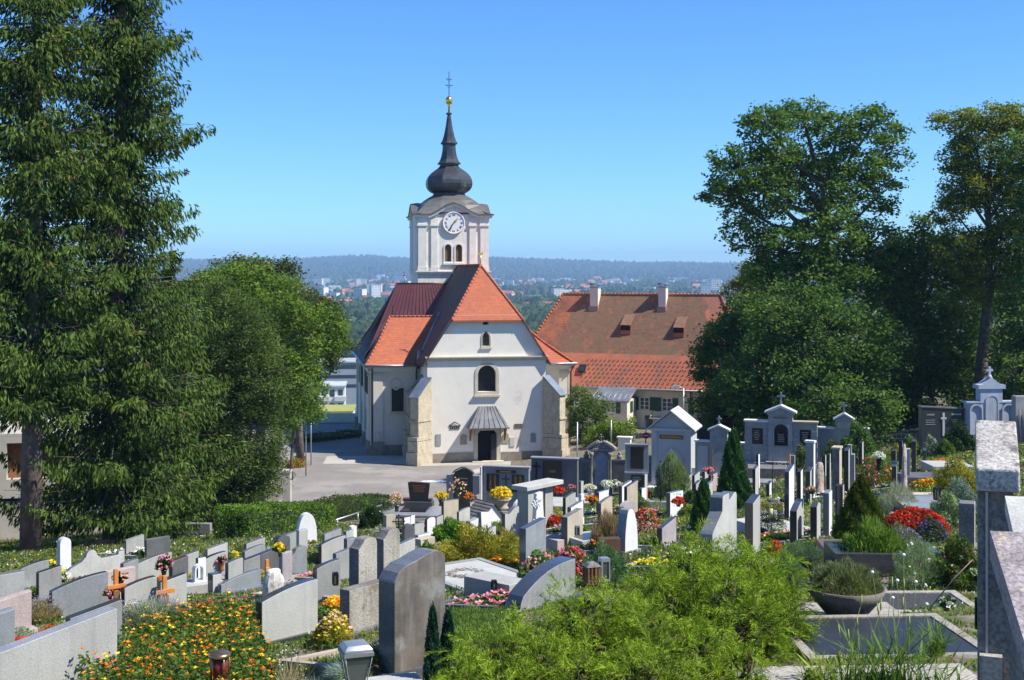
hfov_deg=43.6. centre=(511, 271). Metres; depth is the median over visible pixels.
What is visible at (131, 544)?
gravestone
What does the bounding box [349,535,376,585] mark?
gravestone
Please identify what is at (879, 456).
flower vase
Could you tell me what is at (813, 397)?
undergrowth
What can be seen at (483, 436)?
door
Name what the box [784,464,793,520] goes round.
gravestone
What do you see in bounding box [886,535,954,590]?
shrub
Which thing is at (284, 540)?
gravestone
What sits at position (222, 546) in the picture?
gravestone
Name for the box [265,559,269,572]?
wooden cross
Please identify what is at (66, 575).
flower vase
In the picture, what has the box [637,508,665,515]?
bedding plants
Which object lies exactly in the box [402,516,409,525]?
gravestone
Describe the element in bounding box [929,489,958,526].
shrub
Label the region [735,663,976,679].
path edging
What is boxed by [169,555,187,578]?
gravestone
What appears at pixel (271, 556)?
gravestone
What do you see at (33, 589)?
bedding plants
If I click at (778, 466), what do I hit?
name frame
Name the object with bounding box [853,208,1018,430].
deciduous tree
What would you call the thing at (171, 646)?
marigold bed
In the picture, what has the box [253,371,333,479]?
young tree
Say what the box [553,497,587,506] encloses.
grave slab
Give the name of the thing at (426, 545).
shrub
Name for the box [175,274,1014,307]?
town trees
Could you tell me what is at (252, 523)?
hedge
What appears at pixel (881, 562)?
grave slab
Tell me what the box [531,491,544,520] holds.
white sculpture
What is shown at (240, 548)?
shrub
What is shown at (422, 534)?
gravestone
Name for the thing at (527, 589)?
gravestone
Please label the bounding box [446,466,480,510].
niche tomb
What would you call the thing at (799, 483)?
gravestone
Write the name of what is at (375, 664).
ground plants
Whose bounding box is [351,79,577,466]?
church
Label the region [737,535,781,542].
bedding plants
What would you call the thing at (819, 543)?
grave slab
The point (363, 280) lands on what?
town house
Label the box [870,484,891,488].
bedding plants
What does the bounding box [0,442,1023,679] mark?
ground cover
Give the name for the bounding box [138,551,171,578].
gravestone
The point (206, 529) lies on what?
wall tomb
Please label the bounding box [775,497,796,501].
bedding plants
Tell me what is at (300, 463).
flower bed
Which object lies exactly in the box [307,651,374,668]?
bedding plants
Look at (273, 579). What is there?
boulder gravestone
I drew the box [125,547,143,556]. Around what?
bedding plants
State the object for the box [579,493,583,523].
gravestone
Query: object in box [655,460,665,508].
iron cross
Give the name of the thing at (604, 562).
grave lantern
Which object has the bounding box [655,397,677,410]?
window
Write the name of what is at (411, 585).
gravestone
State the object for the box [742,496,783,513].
flower meadow
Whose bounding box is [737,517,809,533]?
grave slab
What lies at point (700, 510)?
thuja
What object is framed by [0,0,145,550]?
spruce tree
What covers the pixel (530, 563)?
hydrangea
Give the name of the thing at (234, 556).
shrub
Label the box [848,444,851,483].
gravestone
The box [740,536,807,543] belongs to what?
grave kerb
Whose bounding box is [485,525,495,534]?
gravestone
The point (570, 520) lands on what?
gravestone
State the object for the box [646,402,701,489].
mortuary chapel
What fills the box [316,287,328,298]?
town house
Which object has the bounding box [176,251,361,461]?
deciduous tree
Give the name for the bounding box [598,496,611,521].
gravestone
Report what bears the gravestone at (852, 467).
on the ground at (576, 450)
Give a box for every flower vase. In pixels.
[62,571,70,582]
[101,588,112,599]
[110,571,128,591]
[154,552,173,578]
[216,554,226,571]
[272,542,286,556]
[389,491,403,511]
[433,490,448,505]
[448,477,466,499]
[463,492,473,502]
[489,486,512,509]
[553,485,564,495]
[567,484,575,490]
[584,484,596,494]
[585,494,598,504]
[600,479,612,489]
[610,479,621,490]
[703,466,713,474]
[806,486,816,493]
[872,451,885,469]
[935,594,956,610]
[964,567,976,585]
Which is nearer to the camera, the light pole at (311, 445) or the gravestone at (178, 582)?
the gravestone at (178, 582)
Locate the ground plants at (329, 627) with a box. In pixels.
[311,609,353,647]
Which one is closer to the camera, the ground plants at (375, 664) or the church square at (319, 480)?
the ground plants at (375, 664)
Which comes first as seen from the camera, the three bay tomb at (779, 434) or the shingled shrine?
the shingled shrine
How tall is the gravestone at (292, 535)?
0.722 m
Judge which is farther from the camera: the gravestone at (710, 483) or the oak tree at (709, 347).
the oak tree at (709, 347)
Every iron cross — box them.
[392,514,404,531]
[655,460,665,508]
[664,459,674,492]
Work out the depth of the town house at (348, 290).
2957.71 m
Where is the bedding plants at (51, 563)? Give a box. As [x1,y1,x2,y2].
[49,559,56,566]
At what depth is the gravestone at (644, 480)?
57.95 m
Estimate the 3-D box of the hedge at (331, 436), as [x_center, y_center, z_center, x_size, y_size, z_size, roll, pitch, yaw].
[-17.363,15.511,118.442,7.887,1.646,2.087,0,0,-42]
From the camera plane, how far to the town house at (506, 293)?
2778.37 m
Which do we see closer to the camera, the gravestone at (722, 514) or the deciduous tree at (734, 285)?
the gravestone at (722, 514)
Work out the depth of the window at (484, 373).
105.31 m
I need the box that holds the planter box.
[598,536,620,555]
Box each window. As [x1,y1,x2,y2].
[330,390,334,396]
[338,390,342,395]
[360,366,362,385]
[363,370,365,390]
[365,372,367,393]
[389,386,405,414]
[443,243,452,264]
[454,243,463,264]
[474,362,499,396]
[480,331,491,348]
[571,395,584,406]
[603,401,632,413]
[634,397,654,410]
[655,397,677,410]
[688,400,703,413]
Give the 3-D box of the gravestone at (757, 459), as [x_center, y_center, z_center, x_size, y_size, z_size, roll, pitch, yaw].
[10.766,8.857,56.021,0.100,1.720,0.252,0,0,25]
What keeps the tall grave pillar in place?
on the ground at (576, 450)
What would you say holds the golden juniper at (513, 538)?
on the ground at (576, 450)
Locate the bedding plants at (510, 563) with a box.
[488,556,518,569]
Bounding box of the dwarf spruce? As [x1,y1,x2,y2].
[831,471,890,538]
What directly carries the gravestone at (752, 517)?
on the ground at (576, 450)
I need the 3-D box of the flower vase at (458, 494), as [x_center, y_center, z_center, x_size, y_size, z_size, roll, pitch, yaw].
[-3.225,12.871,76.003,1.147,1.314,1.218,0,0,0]
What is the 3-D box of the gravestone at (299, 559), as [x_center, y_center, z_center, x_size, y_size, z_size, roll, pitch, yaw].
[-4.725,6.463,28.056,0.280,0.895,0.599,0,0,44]
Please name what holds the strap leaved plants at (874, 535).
on the ground at (576, 450)
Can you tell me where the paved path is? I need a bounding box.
[323,456,510,465]
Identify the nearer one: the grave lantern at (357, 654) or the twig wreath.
the grave lantern at (357, 654)
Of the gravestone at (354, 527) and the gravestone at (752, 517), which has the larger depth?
the gravestone at (354, 527)
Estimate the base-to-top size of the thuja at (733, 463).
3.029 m
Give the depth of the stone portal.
45.71 m
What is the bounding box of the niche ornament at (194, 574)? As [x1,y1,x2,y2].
[191,563,205,582]
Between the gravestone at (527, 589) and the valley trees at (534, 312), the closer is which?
the gravestone at (527, 589)
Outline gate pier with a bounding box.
[617,436,632,450]
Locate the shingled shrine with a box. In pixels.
[470,498,501,522]
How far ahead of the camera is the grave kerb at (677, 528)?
36.23 m
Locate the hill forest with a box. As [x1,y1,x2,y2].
[157,253,1010,281]
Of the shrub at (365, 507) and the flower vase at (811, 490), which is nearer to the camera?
the flower vase at (811, 490)
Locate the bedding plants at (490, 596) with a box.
[448,588,509,607]
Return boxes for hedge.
[212,500,337,538]
[285,428,361,443]
[297,492,400,522]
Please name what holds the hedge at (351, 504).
on the ground at (576, 450)
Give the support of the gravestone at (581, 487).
on the ground at (576, 450)
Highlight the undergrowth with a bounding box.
[684,287,1023,416]
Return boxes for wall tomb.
[172,522,215,537]
[480,464,530,512]
[530,456,579,496]
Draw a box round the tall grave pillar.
[975,420,1019,679]
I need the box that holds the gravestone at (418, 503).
[382,481,440,517]
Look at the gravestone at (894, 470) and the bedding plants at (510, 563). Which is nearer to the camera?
the bedding plants at (510, 563)
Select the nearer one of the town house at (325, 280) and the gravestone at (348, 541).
the gravestone at (348, 541)
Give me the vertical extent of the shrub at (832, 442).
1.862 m
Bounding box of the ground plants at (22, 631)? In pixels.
[15,626,32,637]
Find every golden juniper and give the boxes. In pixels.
[434,521,518,567]
[499,525,518,555]
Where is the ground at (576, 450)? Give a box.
[0,264,1023,679]
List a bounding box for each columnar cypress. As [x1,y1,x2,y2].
[422,600,442,679]
[440,609,457,678]
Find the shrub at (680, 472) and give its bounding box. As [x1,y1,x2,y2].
[650,450,692,498]
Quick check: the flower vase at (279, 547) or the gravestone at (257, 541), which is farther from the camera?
the gravestone at (257, 541)
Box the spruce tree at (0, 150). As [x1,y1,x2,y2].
[0,19,22,416]
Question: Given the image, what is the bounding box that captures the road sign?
[643,419,648,442]
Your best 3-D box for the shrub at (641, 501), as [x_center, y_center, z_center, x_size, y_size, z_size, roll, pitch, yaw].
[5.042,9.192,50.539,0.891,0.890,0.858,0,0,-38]
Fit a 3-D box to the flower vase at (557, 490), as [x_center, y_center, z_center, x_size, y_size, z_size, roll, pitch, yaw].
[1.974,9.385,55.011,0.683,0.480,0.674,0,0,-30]
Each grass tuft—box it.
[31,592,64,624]
[260,645,316,679]
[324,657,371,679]
[794,642,865,679]
[812,594,916,679]
[815,577,959,679]
[895,640,975,679]
[901,614,966,656]
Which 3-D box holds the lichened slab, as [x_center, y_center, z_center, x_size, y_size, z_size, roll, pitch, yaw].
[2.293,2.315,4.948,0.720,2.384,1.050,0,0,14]
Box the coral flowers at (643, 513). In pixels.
[635,506,660,533]
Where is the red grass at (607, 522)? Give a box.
[588,506,617,548]
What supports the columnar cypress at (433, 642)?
on the ground at (576, 450)
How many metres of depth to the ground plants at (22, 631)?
18.26 m
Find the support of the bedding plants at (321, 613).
on the ground at (576, 450)
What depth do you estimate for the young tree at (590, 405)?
111.52 m
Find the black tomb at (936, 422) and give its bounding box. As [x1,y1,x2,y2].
[917,405,964,449]
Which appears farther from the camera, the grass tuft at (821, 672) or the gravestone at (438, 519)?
the gravestone at (438, 519)
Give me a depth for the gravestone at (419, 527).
41.01 m
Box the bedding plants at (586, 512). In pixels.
[584,508,595,514]
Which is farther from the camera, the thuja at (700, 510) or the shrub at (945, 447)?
the shrub at (945, 447)
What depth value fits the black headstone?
50.00 m
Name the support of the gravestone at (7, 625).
on the ground at (576, 450)
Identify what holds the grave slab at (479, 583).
on the ground at (576, 450)
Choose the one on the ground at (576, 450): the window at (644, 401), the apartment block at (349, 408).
the apartment block at (349, 408)
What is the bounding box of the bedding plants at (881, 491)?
[873,488,888,494]
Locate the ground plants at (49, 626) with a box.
[39,622,54,631]
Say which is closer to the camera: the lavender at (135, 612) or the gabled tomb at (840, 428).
the lavender at (135, 612)
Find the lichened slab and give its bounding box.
[990,531,1023,679]
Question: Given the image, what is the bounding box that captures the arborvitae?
[189,273,300,528]
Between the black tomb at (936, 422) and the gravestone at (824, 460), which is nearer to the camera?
the gravestone at (824, 460)
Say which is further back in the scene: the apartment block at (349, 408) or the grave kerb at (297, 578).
the apartment block at (349, 408)
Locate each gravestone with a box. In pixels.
[0,570,24,597]
[0,589,37,632]
[0,606,14,646]
[0,606,116,679]
[18,559,48,587]
[32,564,61,601]
[49,571,107,619]
[57,537,70,568]
[65,549,123,579]
[65,598,121,639]
[99,566,134,598]
[120,558,137,579]
[121,575,156,607]
[124,534,143,554]
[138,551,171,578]
[144,535,169,556]
[157,572,186,605]
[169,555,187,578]
[179,550,198,578]
[196,556,205,577]
[205,542,227,559]
[206,551,226,577]
[208,572,220,594]
[215,568,262,595]
[225,557,242,579]
[242,544,264,558]
[243,554,262,583]
[244,537,264,549]
[256,577,317,643]
[258,548,278,573]
[262,568,284,596]
[274,535,289,550]
[279,551,296,584]
[285,531,295,550]
[292,545,306,574]
[296,512,316,540]
[296,528,307,546]
[313,558,339,602]
[316,535,345,565]
[322,528,340,541]
[333,548,348,582]
[339,579,378,634]
[344,529,353,537]
[344,537,355,548]
[349,525,356,536]
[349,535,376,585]
[369,548,444,675]
[375,527,399,578]
[382,481,440,517]
[383,513,395,527]
[400,537,414,556]
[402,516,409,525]
[402,523,414,540]
[410,514,414,523]
[412,522,423,534]
[415,532,429,537]
[415,535,434,547]
[425,517,434,534]
[435,514,442,525]
[441,499,457,520]
[457,507,469,522]
[466,517,478,533]
[477,512,490,531]
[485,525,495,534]
[500,556,580,612]
[502,506,518,535]
[519,517,545,565]
[561,508,582,545]
[563,492,575,514]
[567,500,582,512]
[579,481,583,493]
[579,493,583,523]
[596,490,608,513]
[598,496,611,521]
[617,508,641,553]
[619,480,631,505]
[619,500,635,512]
[624,480,637,511]
[639,487,645,499]
[642,474,646,498]
[657,516,679,548]
[666,490,682,516]
[692,471,699,491]
[693,480,700,493]
[700,491,739,562]
[702,471,707,481]
[708,472,716,490]
[708,481,712,493]
[743,494,759,556]
[752,465,758,493]
[756,454,759,487]
[766,481,771,497]
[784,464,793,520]
[788,498,803,545]
[791,455,794,487]
[797,469,802,498]
[804,440,815,497]
[806,467,812,504]
[807,502,822,542]
[815,462,823,492]
[821,489,831,538]
[822,454,825,488]
[826,461,830,489]
[827,453,830,461]
[831,445,842,501]
[832,484,843,530]
[844,447,849,491]
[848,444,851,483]
[851,453,854,486]
[859,441,863,463]
[892,449,895,461]
[892,461,896,492]
[899,440,902,471]
[901,444,906,490]
[907,448,909,474]
[912,440,915,471]
[923,447,925,460]
[959,500,976,550]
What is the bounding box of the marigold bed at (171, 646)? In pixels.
[77,589,279,679]
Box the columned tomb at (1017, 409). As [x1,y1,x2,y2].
[1011,395,1023,443]
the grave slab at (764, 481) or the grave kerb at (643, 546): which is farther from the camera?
the grave slab at (764, 481)
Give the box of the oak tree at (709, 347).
[679,300,792,429]
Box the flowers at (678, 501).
[671,495,685,506]
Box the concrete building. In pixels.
[0,413,232,539]
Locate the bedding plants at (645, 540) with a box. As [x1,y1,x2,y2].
[638,536,656,545]
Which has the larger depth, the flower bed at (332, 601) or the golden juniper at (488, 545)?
the golden juniper at (488, 545)
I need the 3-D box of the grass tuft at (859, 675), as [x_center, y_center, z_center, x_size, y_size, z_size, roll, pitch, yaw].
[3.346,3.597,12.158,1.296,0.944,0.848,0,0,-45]
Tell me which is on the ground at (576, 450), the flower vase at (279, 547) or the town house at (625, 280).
the town house at (625, 280)
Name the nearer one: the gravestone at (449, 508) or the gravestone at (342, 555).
the gravestone at (342, 555)
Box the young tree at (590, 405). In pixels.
[564,383,618,443]
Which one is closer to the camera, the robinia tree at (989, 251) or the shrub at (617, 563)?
the shrub at (617, 563)
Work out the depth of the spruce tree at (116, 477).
52.00 m
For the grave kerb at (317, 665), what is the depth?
15.44 m
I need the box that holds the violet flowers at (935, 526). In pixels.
[914,515,950,545]
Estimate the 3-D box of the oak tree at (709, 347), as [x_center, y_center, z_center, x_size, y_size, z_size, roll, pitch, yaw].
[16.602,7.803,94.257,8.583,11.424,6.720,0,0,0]
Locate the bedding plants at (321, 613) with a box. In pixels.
[318,603,334,619]
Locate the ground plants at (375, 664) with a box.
[367,640,384,675]
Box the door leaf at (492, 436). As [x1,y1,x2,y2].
[490,434,495,459]
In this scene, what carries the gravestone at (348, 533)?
on the ground at (576, 450)
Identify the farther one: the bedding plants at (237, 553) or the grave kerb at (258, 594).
the bedding plants at (237, 553)
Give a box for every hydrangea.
[516,549,553,577]
[554,543,587,576]
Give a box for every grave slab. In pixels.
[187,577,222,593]
[366,672,421,679]
[372,668,422,679]
[445,557,518,590]
[464,571,521,597]
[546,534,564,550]
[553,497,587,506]
[570,531,600,545]
[638,500,665,509]
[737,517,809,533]
[748,464,816,478]
[749,478,775,485]
[788,613,976,660]
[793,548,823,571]
[816,539,912,548]
[824,541,938,576]
[890,494,939,511]
[897,472,937,487]
[897,492,931,494]
[921,461,973,471]
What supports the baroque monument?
on the ground at (576, 450)
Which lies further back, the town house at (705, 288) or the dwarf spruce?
the town house at (705, 288)
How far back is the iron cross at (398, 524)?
46.98 m
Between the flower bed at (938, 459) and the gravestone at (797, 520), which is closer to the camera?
the gravestone at (797, 520)
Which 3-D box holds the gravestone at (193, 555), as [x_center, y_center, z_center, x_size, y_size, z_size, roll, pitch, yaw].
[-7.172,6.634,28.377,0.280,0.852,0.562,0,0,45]
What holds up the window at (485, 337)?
in the church at (458, 359)
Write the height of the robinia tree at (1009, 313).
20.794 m
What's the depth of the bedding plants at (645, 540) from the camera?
31.28 m
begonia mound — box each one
[547,514,560,527]
[883,503,953,537]
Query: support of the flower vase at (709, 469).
on the gravestone at (710, 483)
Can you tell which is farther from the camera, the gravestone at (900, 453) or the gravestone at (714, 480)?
the gravestone at (714, 480)
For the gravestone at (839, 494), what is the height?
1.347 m
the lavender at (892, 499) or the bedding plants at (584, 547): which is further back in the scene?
the lavender at (892, 499)
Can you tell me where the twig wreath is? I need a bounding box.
[445,567,486,578]
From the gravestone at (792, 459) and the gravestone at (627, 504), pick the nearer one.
the gravestone at (627, 504)
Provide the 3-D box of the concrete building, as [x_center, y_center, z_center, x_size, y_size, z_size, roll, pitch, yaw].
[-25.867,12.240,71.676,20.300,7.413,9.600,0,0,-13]
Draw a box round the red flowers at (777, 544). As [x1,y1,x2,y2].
[766,539,783,552]
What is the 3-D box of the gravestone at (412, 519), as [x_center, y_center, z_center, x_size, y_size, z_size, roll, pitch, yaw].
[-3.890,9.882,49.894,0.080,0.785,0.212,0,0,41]
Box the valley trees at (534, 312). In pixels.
[239,294,804,416]
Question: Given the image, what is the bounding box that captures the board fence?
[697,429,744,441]
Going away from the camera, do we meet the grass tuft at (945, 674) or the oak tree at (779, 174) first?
the grass tuft at (945, 674)
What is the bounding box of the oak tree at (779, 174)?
[692,94,918,421]
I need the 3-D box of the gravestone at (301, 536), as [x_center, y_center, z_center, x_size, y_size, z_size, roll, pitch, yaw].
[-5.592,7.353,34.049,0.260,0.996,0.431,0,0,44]
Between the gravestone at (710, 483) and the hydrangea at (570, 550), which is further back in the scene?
the gravestone at (710, 483)
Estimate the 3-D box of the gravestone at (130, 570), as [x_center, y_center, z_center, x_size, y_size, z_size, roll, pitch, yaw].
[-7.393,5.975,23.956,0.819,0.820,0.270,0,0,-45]
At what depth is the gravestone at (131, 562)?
25.90 m
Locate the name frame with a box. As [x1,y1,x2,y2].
[772,456,787,493]
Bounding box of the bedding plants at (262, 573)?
[261,569,264,578]
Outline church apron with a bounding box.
[473,468,479,474]
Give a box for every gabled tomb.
[694,416,744,479]
[696,415,714,428]
[817,402,869,461]
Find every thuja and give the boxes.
[688,477,710,530]
[716,425,747,491]
[732,471,754,509]
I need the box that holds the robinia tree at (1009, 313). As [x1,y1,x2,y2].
[970,123,1023,399]
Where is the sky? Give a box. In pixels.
[0,0,1023,265]
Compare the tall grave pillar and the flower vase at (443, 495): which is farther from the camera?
the flower vase at (443, 495)
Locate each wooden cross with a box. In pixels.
[107,569,125,598]
[156,575,174,608]
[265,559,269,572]
[711,450,716,480]
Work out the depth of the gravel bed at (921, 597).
17.99 m
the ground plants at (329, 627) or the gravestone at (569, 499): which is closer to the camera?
the ground plants at (329, 627)
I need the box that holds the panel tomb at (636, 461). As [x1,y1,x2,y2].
[624,443,648,490]
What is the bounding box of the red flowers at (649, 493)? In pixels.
[647,490,652,497]
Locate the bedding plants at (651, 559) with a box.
[628,551,692,565]
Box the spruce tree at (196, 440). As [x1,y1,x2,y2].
[130,246,254,535]
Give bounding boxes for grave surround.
[793,602,899,614]
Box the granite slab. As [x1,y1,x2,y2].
[1005,496,1023,531]
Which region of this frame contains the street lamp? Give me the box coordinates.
[671,385,683,409]
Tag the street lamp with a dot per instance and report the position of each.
(676, 386)
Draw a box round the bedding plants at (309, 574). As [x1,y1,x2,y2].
[296,570,312,576]
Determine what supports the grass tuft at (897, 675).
on the ground at (576, 450)
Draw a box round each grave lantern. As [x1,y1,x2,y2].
[208,649,230,679]
[332,572,338,585]
[338,639,373,679]
[491,579,496,591]
[574,525,579,535]
[581,561,600,584]
[598,556,609,581]
[761,498,783,523]
[933,487,940,500]
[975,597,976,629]
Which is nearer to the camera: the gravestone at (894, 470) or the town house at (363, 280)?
the gravestone at (894, 470)
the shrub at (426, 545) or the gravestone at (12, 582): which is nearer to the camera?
the gravestone at (12, 582)
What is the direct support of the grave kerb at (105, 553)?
on the ground at (576, 450)
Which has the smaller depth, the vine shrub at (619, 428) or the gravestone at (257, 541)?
the gravestone at (257, 541)
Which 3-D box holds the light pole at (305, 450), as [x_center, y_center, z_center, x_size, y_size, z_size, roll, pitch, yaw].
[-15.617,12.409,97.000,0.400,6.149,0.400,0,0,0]
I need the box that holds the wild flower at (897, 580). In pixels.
[871,553,927,674]
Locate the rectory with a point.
(625, 351)
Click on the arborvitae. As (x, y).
(244, 365)
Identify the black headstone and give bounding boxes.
[83,539,115,547]
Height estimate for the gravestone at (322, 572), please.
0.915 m
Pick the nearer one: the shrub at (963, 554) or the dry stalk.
the dry stalk
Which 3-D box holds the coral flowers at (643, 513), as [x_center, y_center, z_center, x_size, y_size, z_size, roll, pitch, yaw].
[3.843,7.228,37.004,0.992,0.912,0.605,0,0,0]
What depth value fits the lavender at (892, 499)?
33.20 m
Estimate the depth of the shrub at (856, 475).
45.59 m
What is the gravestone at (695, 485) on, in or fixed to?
on the ground at (576, 450)
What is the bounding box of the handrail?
[332,504,381,523]
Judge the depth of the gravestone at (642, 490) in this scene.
55.97 m
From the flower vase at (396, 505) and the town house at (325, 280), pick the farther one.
the town house at (325, 280)
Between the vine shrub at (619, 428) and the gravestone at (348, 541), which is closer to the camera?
the gravestone at (348, 541)
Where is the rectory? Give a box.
[535,283,760,430]
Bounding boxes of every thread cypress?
[413,570,785,679]
[603,517,829,664]
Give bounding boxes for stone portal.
[511,478,562,527]
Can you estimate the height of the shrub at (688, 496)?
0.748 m
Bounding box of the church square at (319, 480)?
[275,424,504,510]
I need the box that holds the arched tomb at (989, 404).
[961,366,1010,436]
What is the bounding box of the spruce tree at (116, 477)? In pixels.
[0,0,248,544]
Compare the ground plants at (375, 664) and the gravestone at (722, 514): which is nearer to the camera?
the ground plants at (375, 664)
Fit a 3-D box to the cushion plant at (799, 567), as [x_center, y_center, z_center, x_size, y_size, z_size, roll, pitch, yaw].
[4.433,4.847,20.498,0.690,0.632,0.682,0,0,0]
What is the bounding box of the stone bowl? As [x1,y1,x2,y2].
[806,555,886,614]
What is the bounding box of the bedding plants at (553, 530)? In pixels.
[546,529,560,532]
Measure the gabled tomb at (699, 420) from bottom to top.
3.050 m
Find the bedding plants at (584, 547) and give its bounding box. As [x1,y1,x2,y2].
[577,539,597,549]
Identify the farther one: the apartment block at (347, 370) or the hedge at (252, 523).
the apartment block at (347, 370)
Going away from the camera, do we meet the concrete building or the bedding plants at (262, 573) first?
the bedding plants at (262, 573)
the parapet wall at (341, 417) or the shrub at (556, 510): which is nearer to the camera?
the shrub at (556, 510)
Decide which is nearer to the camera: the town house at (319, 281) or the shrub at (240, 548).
the shrub at (240, 548)
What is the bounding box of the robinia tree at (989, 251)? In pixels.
[918,97,1023,399]
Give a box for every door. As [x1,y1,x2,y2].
[478,430,495,460]
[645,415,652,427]
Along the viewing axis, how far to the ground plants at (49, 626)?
18.17 m
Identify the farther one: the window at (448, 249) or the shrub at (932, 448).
the window at (448, 249)
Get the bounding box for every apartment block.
[299,381,346,404]
[319,358,355,412]
[319,404,355,412]
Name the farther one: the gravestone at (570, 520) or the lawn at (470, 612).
the gravestone at (570, 520)
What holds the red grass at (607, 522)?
on the ground at (576, 450)
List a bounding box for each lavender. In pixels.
[122,588,194,631]
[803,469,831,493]
[877,520,925,551]
[880,479,918,515]
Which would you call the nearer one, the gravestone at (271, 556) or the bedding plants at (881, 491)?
the gravestone at (271, 556)
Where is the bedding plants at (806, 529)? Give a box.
[761,528,809,536]
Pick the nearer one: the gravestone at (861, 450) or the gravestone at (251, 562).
the gravestone at (251, 562)
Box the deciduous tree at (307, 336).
[182,253,360,484]
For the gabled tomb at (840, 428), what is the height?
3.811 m
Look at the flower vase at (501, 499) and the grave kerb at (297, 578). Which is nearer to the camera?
the grave kerb at (297, 578)
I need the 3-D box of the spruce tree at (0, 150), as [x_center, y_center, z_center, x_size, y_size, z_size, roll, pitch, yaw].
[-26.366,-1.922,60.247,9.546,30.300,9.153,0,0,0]
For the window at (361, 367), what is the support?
in the church at (458, 359)
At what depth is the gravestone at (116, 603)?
16.35 m
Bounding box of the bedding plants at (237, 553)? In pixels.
[228,550,241,558]
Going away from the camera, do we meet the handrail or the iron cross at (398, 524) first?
the iron cross at (398, 524)
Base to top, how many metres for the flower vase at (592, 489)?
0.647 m
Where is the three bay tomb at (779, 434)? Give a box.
[744,392,818,470]
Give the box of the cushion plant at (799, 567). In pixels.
[772,554,808,587]
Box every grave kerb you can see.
[97,552,115,556]
[124,554,140,558]
[250,592,261,599]
[281,648,341,673]
[292,573,312,580]
[445,597,496,610]
[624,559,693,571]
[638,542,650,549]
[676,526,698,531]
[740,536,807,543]
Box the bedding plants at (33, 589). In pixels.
[25,585,35,598]
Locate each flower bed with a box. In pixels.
[286,457,304,467]
[321,595,339,610]
[909,477,942,487]
[932,458,948,460]
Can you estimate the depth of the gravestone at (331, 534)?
37.12 m
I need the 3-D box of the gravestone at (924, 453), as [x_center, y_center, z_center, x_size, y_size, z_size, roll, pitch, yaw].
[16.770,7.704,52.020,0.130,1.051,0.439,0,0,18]
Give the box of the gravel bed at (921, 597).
[882,590,974,612]
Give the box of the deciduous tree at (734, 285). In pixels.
[707,258,794,329]
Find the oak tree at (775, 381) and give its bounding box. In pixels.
[698,273,913,449]
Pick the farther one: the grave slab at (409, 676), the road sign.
the road sign
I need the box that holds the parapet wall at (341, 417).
[307,413,355,421]
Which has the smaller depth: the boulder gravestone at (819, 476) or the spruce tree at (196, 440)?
the boulder gravestone at (819, 476)
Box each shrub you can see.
[227,554,237,560]
[233,546,243,552]
[307,546,317,565]
[358,503,382,529]
[359,500,372,518]
[419,539,437,549]
[431,515,467,542]
[553,505,562,516]
[575,415,640,448]
[575,538,631,589]
[638,493,649,508]
[649,498,664,510]
[650,450,692,498]
[679,503,692,514]
[683,490,694,505]
[760,516,786,533]
[794,442,805,476]
[795,667,822,679]
[821,437,836,471]
[839,417,876,467]
[850,468,878,487]
[855,452,891,486]
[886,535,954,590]
[890,442,898,461]
[904,434,921,458]
[920,434,937,455]
[925,532,976,591]
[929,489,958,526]
[930,454,976,497]
[935,438,956,455]
[941,475,976,514]
[944,419,974,452]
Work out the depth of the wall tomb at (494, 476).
79.99 m
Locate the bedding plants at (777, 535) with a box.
[760,532,806,541]
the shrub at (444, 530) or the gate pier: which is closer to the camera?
the shrub at (444, 530)
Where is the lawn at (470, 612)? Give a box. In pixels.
[450,593,524,674]
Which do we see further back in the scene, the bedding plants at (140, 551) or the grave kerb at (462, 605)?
the bedding plants at (140, 551)
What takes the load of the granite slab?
on the ground at (576, 450)
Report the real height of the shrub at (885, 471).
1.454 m
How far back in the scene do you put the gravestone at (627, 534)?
29.96 m
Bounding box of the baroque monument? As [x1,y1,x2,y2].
[579,434,625,497]
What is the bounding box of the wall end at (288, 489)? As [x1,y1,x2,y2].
[281,469,292,510]
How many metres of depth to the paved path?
104.86 m
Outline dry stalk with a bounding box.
[928,559,972,610]
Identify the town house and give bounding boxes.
[314,278,322,284]
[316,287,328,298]
[323,278,329,285]
[326,293,339,298]
[344,289,352,294]
[353,289,366,298]
[355,278,360,285]
[361,278,366,284]
[366,283,375,293]
[369,285,379,296]
[383,292,390,299]
[394,276,404,279]
[504,291,514,295]
[551,288,563,296]
[623,278,632,282]
[701,284,710,293]
[709,278,721,287]
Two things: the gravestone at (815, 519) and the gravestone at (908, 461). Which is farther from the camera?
the gravestone at (908, 461)
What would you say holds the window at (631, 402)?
in the rectory
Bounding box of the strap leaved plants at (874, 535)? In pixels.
[836,511,908,552]
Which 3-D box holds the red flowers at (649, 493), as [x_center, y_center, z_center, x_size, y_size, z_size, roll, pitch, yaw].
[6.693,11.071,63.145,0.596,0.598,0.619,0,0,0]
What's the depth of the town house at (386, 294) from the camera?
2581.88 m
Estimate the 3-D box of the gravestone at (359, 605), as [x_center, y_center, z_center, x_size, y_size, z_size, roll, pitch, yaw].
[-2.168,4.971,18.568,0.340,0.863,0.891,0,0,38]
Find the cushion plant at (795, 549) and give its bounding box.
[778,539,823,571]
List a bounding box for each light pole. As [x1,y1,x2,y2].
[305,402,306,475]
[310,425,311,464]
[577,422,577,456]
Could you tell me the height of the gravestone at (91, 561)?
0.865 m

